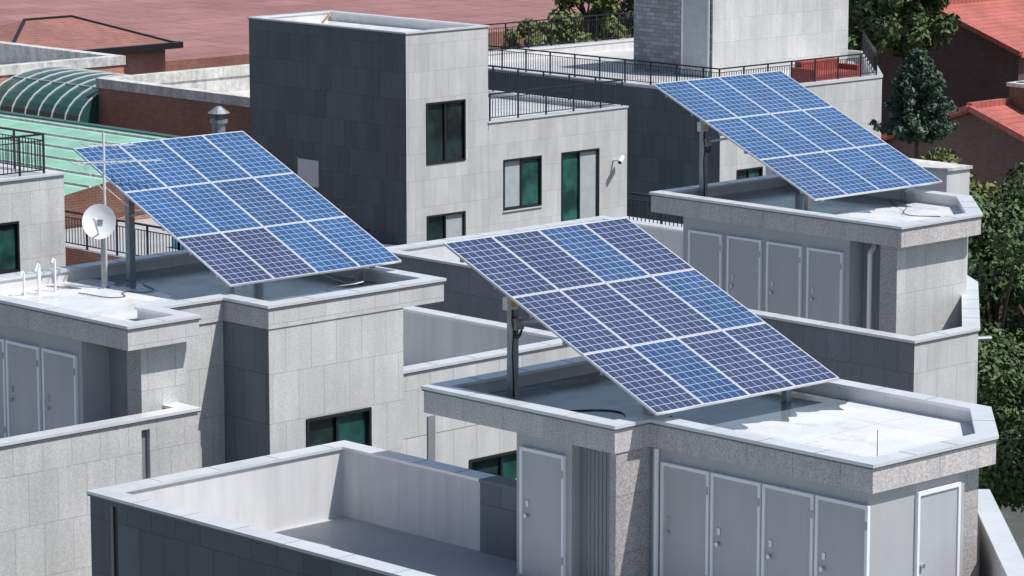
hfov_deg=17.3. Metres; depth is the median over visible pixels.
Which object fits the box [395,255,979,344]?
terrace coping drip
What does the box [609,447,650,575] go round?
corner pier
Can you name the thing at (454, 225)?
window pane
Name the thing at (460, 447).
wing wall
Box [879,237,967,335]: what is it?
granite pier
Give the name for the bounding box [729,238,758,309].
door leaf
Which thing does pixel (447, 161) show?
window frame
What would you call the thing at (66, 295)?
roof deck
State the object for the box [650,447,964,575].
metal wall
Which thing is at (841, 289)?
door frame
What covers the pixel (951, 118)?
roof
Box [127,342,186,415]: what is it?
pier
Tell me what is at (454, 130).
window pane
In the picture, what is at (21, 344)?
door frame
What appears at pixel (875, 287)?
recess wall
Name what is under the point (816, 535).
door frame
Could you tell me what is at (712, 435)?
roof coping drip
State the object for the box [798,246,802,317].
door frame
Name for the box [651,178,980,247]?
roof fascia
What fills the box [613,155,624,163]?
security camera
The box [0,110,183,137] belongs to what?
ridge gutter
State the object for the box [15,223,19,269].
window frame
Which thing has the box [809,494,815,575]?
door frame
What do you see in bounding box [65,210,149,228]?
walls
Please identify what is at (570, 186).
window pane
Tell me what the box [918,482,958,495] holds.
door frame
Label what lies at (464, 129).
window frame
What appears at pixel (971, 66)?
walls
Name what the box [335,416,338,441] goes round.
window mullion
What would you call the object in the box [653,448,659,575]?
downpipe
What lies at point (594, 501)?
cladding rib
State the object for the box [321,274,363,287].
roof cable
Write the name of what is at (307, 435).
window frame
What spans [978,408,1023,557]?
tree
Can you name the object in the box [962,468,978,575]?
granite pier
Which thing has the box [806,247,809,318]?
door frame
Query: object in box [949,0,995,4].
ridge tiles
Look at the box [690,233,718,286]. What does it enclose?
door leaf
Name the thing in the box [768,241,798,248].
door frame
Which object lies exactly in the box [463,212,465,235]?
window frame
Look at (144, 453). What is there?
slot back
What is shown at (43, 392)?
door frame
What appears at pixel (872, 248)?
downpipe bend
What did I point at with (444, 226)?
window mullion
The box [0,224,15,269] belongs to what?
window pane
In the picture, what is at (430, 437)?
wing slot
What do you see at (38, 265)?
vent pipe
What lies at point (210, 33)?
red roof deck
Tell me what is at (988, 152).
walls
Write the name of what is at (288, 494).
back wall
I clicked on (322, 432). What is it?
window pane
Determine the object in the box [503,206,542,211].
window sill
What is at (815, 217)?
roof coping drip
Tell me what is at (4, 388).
door frame
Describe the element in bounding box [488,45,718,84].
railing
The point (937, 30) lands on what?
tree
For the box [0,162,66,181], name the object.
coping
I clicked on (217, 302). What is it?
roof coping drip
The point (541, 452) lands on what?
door frame
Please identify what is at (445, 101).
window frame
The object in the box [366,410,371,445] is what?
window frame
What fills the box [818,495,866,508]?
door frame
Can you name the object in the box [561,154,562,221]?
window frame
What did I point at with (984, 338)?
wall light
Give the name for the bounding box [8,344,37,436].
door leaf
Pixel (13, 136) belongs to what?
railing
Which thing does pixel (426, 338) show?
wing parapet
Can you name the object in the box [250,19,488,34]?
tower coping drip
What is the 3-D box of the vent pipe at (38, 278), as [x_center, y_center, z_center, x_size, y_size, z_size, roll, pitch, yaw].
[-8.711,-0.129,61.634,0.044,0.539,0.150,3,10,19]
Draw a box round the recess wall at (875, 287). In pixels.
[862,242,880,330]
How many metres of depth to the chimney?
131.82 m
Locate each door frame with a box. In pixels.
[2,339,7,437]
[5,340,10,436]
[7,340,37,349]
[36,347,42,431]
[41,348,45,430]
[43,348,73,357]
[73,355,78,424]
[517,433,579,575]
[519,446,523,573]
[522,447,561,458]
[561,455,565,575]
[660,461,664,575]
[663,462,706,474]
[681,0,682,73]
[688,230,690,264]
[690,230,718,236]
[705,471,710,575]
[707,0,709,76]
[710,472,715,575]
[713,473,758,485]
[719,234,722,288]
[726,235,729,293]
[729,236,758,242]
[756,482,762,575]
[758,240,761,310]
[761,483,765,575]
[765,241,768,311]
[765,484,812,496]
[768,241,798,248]
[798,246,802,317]
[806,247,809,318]
[809,247,839,254]
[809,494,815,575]
[814,495,818,575]
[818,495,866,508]
[839,252,843,324]
[864,505,869,575]
[914,492,920,575]
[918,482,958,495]
[956,481,960,575]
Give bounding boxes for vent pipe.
[20,271,25,295]
[34,267,39,294]
[36,263,40,293]
[51,258,56,291]
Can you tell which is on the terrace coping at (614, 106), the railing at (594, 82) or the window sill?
the railing at (594, 82)
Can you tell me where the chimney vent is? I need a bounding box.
[208,106,229,133]
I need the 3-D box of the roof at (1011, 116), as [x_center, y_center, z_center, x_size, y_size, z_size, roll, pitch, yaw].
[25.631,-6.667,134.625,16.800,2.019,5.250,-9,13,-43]
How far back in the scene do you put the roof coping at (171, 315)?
59.87 m
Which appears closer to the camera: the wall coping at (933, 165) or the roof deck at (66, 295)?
the roof deck at (66, 295)
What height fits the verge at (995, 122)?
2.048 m
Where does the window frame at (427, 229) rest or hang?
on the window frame
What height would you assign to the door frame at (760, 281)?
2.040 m
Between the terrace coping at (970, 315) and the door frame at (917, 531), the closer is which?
the door frame at (917, 531)
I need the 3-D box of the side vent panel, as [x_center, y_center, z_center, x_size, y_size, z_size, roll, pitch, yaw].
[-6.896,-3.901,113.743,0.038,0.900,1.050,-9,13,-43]
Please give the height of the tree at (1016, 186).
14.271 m
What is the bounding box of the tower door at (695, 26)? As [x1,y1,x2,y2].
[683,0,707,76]
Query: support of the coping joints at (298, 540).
on the terrace coping at (116, 493)
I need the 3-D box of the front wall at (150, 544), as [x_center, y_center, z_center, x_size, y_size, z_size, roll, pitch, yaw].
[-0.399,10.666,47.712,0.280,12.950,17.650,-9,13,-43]
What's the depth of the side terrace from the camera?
91.05 m
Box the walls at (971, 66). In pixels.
[877,10,1023,133]
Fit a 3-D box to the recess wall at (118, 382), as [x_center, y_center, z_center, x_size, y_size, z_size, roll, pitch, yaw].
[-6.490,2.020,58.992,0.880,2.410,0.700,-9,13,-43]
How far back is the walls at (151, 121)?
122.34 m
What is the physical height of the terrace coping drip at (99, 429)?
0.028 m
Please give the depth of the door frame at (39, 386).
59.34 m
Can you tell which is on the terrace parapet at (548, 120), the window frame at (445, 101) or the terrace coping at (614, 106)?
the terrace coping at (614, 106)
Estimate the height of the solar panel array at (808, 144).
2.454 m
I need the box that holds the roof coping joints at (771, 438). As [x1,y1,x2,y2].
[471,360,994,454]
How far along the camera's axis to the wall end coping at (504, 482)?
53.41 m
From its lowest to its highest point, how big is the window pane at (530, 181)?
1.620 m
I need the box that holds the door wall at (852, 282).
[683,216,862,327]
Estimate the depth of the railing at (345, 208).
91.34 m
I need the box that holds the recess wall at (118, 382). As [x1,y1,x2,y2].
[109,347,127,418]
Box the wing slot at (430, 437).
[427,415,434,460]
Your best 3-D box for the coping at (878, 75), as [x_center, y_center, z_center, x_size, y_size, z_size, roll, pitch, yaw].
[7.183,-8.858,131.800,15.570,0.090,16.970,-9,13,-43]
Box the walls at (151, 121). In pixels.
[98,90,249,136]
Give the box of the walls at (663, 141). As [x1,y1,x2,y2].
[488,48,881,223]
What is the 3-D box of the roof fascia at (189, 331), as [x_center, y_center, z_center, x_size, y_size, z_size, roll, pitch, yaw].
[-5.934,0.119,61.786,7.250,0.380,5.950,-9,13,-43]
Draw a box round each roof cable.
[79,283,153,297]
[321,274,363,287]
[521,400,671,417]
[889,199,940,216]
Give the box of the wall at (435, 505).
[343,450,479,550]
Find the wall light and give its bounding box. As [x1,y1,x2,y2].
[978,336,991,340]
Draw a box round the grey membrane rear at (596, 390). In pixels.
[487,372,812,419]
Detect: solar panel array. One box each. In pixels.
[73,131,401,293]
[443,217,838,415]
[653,71,942,210]
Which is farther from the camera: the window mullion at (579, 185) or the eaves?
the eaves
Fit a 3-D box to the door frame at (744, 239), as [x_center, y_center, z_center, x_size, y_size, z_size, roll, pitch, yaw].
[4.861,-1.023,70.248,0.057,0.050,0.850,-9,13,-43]
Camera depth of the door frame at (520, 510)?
51.69 m
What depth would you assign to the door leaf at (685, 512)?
50.22 m
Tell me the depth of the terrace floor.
54.03 m
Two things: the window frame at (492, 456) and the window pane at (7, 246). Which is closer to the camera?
the window frame at (492, 456)
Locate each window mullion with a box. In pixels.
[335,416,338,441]
[444,103,445,160]
[444,215,445,238]
[500,456,502,475]
[520,159,521,205]
[578,152,579,218]
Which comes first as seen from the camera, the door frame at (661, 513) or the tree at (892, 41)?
the door frame at (661, 513)
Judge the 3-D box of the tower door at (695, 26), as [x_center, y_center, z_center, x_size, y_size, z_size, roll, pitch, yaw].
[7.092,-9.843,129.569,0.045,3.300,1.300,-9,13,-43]
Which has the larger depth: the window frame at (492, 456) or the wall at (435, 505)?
the window frame at (492, 456)
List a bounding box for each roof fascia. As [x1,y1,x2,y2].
[0,255,443,350]
[424,363,995,493]
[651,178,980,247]
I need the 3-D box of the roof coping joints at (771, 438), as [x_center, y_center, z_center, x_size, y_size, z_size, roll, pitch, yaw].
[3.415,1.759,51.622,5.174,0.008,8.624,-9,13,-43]
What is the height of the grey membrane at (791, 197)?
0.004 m
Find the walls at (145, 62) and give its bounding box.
[116,49,164,74]
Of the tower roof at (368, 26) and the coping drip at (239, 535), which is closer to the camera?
the coping drip at (239, 535)
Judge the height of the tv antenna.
2.900 m
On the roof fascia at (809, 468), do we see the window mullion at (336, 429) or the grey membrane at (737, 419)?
the grey membrane at (737, 419)
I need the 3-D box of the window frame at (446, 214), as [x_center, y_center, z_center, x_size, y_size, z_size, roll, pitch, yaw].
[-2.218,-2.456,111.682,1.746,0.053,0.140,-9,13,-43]
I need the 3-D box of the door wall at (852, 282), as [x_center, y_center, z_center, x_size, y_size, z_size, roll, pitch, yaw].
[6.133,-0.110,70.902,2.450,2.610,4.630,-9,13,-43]
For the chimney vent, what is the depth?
101.16 m
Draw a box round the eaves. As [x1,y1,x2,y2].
[12,15,182,53]
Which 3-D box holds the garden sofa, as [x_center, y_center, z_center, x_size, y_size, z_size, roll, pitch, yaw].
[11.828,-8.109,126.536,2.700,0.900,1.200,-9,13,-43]
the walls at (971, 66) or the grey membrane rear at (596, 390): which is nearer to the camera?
the grey membrane rear at (596, 390)
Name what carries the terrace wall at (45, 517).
on the ground
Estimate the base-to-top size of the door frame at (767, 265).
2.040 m
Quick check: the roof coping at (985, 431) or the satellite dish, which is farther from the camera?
the satellite dish
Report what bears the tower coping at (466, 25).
on the tower parapet at (384, 38)
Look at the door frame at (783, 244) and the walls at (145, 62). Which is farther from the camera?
the walls at (145, 62)
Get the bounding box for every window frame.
[0,221,18,224]
[0,269,19,273]
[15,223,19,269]
[306,407,371,421]
[306,422,309,447]
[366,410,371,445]
[426,99,465,104]
[426,105,427,162]
[426,159,465,164]
[427,211,465,217]
[427,218,428,240]
[463,101,465,158]
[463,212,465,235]
[469,450,516,462]
[503,155,541,161]
[503,162,504,208]
[503,204,541,210]
[539,157,541,203]
[561,148,599,153]
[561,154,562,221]
[596,150,599,215]
[737,166,762,170]
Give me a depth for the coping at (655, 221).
80.54 m
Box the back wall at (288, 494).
[125,449,342,531]
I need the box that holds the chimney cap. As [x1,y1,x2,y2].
[1006,80,1023,87]
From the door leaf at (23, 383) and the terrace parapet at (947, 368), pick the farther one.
the terrace parapet at (947, 368)
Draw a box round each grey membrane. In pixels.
[90,263,380,301]
[687,394,848,429]
[711,186,911,214]
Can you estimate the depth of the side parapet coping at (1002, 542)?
49.90 m
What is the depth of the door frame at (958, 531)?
49.02 m
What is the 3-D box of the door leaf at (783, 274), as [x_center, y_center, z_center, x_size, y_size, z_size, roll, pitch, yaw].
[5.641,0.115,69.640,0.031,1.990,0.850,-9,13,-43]
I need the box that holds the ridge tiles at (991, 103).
[967,97,1009,107]
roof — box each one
[0,17,168,49]
[0,114,167,194]
[314,21,419,31]
[882,111,969,141]
[935,0,1023,57]
[970,104,1023,141]
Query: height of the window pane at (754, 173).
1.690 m
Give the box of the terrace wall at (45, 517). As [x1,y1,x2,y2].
[0,413,198,575]
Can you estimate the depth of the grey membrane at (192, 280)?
62.84 m
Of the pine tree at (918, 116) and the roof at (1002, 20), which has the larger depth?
the roof at (1002, 20)
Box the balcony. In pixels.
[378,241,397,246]
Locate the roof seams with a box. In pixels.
[0,115,161,195]
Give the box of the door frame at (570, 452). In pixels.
[517,433,579,575]
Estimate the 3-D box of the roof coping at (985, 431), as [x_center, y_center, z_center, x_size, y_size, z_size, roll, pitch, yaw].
[3.415,1.783,51.627,5.170,0.050,8.620,-9,13,-43]
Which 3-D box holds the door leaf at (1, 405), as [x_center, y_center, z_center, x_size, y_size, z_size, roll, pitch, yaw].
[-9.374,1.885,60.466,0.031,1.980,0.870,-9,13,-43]
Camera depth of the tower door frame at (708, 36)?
129.06 m
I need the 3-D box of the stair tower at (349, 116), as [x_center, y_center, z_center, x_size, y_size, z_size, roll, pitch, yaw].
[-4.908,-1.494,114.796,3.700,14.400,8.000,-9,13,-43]
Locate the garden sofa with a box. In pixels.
[790,58,859,82]
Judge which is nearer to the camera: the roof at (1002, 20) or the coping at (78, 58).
the coping at (78, 58)
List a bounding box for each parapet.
[0,52,123,83]
[98,75,249,123]
[249,13,487,45]
[379,226,977,403]
[403,311,580,438]
[488,41,881,98]
[488,93,626,130]
[976,517,1004,575]
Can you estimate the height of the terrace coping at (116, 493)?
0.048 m
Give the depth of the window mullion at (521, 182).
113.97 m
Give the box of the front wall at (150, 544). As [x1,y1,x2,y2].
[90,496,380,575]
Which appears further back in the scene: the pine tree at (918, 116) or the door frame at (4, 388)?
the pine tree at (918, 116)
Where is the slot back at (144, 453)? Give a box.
[141,430,146,479]
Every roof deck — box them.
[0,0,883,71]
[0,262,382,321]
[736,400,973,457]
[836,202,960,223]
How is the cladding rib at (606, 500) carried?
attached to the recess wall at (601, 536)
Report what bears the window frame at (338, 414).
attached to the wall at (282, 385)
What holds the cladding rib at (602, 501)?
attached to the recess wall at (601, 536)
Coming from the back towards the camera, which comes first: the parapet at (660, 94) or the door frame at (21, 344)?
the parapet at (660, 94)
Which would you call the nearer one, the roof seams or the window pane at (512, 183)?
the roof seams
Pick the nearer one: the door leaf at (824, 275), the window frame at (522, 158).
the door leaf at (824, 275)
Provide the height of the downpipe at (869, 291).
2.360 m
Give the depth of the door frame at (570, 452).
51.06 m
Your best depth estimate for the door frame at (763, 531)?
49.05 m
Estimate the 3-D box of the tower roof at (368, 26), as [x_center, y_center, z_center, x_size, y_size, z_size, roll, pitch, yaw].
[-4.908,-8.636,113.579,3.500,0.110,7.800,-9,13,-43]
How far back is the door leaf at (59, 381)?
58.92 m
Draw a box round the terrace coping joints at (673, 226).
[409,220,978,333]
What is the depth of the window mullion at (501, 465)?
64.59 m
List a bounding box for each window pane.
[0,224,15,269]
[309,418,334,446]
[339,412,365,444]
[428,104,443,161]
[429,216,443,240]
[446,102,462,158]
[446,213,462,237]
[472,457,499,474]
[503,454,516,478]
[505,160,519,206]
[522,158,538,204]
[563,153,577,220]
[580,151,595,218]
[738,171,747,178]
[747,169,759,177]
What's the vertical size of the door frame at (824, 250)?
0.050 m
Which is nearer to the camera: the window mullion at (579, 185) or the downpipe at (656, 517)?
the downpipe at (656, 517)
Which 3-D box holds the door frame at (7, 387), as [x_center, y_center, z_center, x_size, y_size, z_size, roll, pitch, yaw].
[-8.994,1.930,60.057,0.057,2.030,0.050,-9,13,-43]
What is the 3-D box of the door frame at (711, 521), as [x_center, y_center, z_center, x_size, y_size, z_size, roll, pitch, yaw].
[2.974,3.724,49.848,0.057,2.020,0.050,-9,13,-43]
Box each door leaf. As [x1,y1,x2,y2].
[0,342,3,437]
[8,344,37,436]
[44,352,74,429]
[523,451,560,575]
[663,466,705,575]
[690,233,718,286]
[713,477,757,575]
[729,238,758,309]
[765,488,809,575]
[768,244,798,316]
[808,250,839,323]
[818,500,864,575]
[919,487,957,575]
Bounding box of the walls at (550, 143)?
[488,115,626,231]
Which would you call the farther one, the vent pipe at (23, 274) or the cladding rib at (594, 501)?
the vent pipe at (23, 274)
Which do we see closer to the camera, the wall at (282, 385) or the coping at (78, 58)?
the wall at (282, 385)
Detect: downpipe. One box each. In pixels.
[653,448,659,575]
[866,253,872,328]
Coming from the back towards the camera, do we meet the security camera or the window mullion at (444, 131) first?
the security camera
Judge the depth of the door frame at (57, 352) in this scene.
58.78 m
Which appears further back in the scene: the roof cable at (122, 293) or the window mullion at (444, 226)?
the window mullion at (444, 226)
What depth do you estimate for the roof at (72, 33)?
146.40 m
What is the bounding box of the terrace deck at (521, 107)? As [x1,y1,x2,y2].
[488,97,590,119]
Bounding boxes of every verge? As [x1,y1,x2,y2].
[881,105,967,138]
[936,10,1022,55]
[966,105,1023,141]
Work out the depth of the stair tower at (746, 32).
131.24 m
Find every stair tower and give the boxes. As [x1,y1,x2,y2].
[249,30,487,244]
[634,0,848,77]
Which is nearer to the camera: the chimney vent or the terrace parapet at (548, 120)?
the chimney vent
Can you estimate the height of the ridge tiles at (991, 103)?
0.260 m
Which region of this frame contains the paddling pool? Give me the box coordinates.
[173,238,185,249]
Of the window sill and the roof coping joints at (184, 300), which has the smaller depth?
the roof coping joints at (184, 300)
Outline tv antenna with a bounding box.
[67,132,164,285]
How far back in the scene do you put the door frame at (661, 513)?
50.52 m
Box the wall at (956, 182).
[766,167,969,266]
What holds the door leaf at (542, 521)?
attached to the door frame at (570, 452)
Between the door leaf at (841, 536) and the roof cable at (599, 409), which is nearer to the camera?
the door leaf at (841, 536)
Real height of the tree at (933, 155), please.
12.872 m
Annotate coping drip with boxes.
[0,281,445,330]
[0,411,200,447]
[87,494,387,575]
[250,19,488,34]
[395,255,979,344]
[403,345,567,374]
[422,389,997,469]
[488,71,879,89]
[488,107,627,123]
[650,194,981,230]
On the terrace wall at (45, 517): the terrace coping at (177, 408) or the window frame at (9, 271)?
the terrace coping at (177, 408)
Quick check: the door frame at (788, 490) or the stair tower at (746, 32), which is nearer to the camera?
the door frame at (788, 490)
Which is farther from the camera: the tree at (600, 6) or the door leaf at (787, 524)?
the tree at (600, 6)
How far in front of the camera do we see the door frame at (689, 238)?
71.38 m
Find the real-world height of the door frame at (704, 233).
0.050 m
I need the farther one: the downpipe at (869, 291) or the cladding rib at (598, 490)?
the downpipe at (869, 291)
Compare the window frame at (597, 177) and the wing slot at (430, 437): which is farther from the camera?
the window frame at (597, 177)
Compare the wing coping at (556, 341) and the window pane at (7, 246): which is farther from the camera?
the window pane at (7, 246)
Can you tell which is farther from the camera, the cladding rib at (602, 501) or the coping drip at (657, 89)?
the coping drip at (657, 89)
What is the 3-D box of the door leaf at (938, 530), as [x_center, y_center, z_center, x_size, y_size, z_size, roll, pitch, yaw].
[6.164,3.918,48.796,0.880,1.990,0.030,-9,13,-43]
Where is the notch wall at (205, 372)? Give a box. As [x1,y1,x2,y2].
[186,321,224,468]
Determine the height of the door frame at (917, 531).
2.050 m
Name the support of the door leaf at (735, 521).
attached to the metal wall at (892, 525)
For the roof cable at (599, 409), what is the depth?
52.14 m
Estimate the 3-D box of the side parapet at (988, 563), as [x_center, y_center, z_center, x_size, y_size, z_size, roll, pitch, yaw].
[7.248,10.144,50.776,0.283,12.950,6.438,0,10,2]
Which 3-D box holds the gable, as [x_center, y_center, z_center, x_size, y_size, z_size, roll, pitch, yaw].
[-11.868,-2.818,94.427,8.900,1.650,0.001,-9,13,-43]
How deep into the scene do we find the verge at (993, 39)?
147.31 m
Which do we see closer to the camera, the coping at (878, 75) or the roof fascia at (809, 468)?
the roof fascia at (809, 468)
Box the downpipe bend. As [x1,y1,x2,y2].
[868,244,876,253]
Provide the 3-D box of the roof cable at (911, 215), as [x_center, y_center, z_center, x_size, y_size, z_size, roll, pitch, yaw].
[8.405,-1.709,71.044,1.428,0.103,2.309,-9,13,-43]
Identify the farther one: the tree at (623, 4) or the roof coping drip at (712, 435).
the tree at (623, 4)
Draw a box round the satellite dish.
[82,204,115,288]
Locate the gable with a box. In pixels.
[64,182,139,219]
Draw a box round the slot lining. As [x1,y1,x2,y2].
[113,506,118,575]
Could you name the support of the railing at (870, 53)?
on the coping at (878, 75)
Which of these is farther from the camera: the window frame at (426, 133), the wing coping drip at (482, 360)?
the window frame at (426, 133)
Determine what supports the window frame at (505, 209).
attached to the walls at (550, 143)
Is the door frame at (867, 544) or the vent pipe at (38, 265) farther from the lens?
the vent pipe at (38, 265)
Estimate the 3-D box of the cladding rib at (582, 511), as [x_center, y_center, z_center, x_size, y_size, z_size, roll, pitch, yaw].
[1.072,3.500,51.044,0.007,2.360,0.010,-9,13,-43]
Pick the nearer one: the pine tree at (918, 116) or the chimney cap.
the pine tree at (918, 116)
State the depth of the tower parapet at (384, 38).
112.81 m
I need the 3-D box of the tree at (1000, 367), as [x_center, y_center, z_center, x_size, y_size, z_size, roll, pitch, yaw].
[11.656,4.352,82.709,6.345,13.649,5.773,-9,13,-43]
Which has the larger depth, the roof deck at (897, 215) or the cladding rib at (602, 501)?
the roof deck at (897, 215)
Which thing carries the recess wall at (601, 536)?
on the terrace floor
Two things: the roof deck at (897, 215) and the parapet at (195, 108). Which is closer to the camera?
the roof deck at (897, 215)
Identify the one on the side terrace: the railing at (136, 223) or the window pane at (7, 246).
the railing at (136, 223)
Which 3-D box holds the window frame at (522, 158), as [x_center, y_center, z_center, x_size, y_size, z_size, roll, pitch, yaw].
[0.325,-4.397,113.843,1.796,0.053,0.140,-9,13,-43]
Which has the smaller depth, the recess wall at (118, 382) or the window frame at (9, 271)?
the recess wall at (118, 382)
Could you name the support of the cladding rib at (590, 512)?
attached to the recess wall at (601, 536)
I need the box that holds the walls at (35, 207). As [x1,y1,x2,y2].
[0,175,65,273]
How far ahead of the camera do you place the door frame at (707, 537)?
49.86 m
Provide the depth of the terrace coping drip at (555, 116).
114.64 m
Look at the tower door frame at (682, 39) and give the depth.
130.08 m
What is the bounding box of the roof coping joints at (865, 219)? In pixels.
[688,177,978,222]
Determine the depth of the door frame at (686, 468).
50.06 m
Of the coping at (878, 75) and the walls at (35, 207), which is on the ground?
the walls at (35, 207)
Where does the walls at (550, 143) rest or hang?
on the ground
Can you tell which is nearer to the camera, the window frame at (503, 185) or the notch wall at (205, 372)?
the notch wall at (205, 372)
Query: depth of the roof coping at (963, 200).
70.09 m
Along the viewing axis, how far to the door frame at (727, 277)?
70.66 m
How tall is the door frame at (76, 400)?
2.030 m
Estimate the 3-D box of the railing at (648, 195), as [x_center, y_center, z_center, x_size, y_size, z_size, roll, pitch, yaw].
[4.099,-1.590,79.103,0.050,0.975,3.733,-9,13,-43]
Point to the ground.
(1014, 521)
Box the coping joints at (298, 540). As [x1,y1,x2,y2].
[135,445,469,573]
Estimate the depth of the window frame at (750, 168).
122.06 m
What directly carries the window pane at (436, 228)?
on the window frame
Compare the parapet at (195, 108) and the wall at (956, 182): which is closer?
the wall at (956, 182)
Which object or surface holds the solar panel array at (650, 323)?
on the grey membrane rear at (596, 390)
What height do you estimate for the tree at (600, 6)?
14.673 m
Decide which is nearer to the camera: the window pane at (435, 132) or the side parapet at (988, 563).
the side parapet at (988, 563)
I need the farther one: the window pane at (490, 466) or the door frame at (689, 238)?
the door frame at (689, 238)
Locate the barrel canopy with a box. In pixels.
[0,66,127,123]
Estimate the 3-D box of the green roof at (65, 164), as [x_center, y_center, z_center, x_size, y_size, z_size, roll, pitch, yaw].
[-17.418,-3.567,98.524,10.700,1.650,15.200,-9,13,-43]
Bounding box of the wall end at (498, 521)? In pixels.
[480,483,516,560]
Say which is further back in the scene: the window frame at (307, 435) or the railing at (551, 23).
the railing at (551, 23)
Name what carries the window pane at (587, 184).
on the window frame
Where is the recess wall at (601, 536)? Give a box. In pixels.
[579,447,609,575]
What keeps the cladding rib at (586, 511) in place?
attached to the recess wall at (601, 536)
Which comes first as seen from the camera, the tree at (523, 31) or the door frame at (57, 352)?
the door frame at (57, 352)
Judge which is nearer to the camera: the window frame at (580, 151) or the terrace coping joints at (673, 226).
the terrace coping joints at (673, 226)
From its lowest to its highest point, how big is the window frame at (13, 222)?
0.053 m
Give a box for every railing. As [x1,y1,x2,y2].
[0,127,44,175]
[65,210,179,255]
[182,207,353,249]
[482,11,633,49]
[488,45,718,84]
[488,65,622,120]
[629,192,681,226]
[718,30,877,81]
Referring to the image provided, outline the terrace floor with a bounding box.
[272,516,516,575]
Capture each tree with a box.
[503,18,559,49]
[547,0,626,44]
[617,0,633,37]
[848,0,909,53]
[852,0,916,47]
[868,47,958,158]
[884,0,960,61]
[918,147,1004,204]
[967,161,1023,508]
[967,191,1023,513]
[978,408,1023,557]
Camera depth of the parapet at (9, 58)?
136.43 m
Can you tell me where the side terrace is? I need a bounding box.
[65,218,181,265]
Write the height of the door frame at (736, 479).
0.050 m
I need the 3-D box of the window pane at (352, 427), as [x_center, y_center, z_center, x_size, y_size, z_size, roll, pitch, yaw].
[-2.935,2.860,61.144,0.717,1.220,0.030,-9,13,-43]
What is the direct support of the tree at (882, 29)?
on the ground
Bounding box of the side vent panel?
[298,158,318,186]
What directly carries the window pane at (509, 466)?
on the window frame
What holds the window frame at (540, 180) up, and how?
on the window frame at (505, 209)
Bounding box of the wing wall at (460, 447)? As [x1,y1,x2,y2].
[404,424,516,468]
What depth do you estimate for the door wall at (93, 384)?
58.71 m
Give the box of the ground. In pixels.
[1000,501,1023,556]
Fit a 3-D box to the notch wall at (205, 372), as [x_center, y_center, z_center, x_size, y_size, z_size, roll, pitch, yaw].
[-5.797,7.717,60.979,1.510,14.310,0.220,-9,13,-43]
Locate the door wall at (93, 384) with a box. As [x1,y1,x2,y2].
[0,323,109,427]
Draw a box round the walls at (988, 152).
[886,113,1023,324]
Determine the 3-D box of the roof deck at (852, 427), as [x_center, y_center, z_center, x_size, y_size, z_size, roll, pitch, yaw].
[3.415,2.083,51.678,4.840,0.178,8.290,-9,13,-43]
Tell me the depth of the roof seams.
99.09 m
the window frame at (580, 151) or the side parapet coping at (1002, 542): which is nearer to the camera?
the side parapet coping at (1002, 542)
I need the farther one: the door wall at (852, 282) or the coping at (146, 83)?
the coping at (146, 83)
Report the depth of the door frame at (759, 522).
49.11 m
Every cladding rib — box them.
[582,447,582,575]
[586,448,586,575]
[590,449,590,575]
[594,450,594,552]
[598,450,598,531]
[601,451,602,575]
[605,452,606,575]
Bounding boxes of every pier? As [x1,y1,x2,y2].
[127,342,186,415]
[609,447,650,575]
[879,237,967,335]
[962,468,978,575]
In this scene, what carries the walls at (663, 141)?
on the ground
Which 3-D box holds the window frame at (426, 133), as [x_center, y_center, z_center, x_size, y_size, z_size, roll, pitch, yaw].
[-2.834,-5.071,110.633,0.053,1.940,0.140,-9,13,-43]
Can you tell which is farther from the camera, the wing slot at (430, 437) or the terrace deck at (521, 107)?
the terrace deck at (521, 107)
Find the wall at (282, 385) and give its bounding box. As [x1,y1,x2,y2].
[223,308,403,462]
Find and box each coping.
[0,41,125,75]
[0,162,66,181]
[0,249,446,329]
[0,402,200,446]
[86,440,495,575]
[96,64,249,106]
[247,10,489,33]
[386,216,979,343]
[403,306,561,373]
[421,356,998,467]
[479,475,516,490]
[488,37,882,88]
[488,90,628,122]
[616,216,682,226]
[649,174,982,228]
[909,158,972,170]
[978,489,1023,575]
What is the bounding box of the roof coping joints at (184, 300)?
[7,253,405,320]
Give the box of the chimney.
[1010,87,1023,111]
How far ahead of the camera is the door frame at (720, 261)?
70.79 m
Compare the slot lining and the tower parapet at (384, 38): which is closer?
the slot lining
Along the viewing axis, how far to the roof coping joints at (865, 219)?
69.66 m

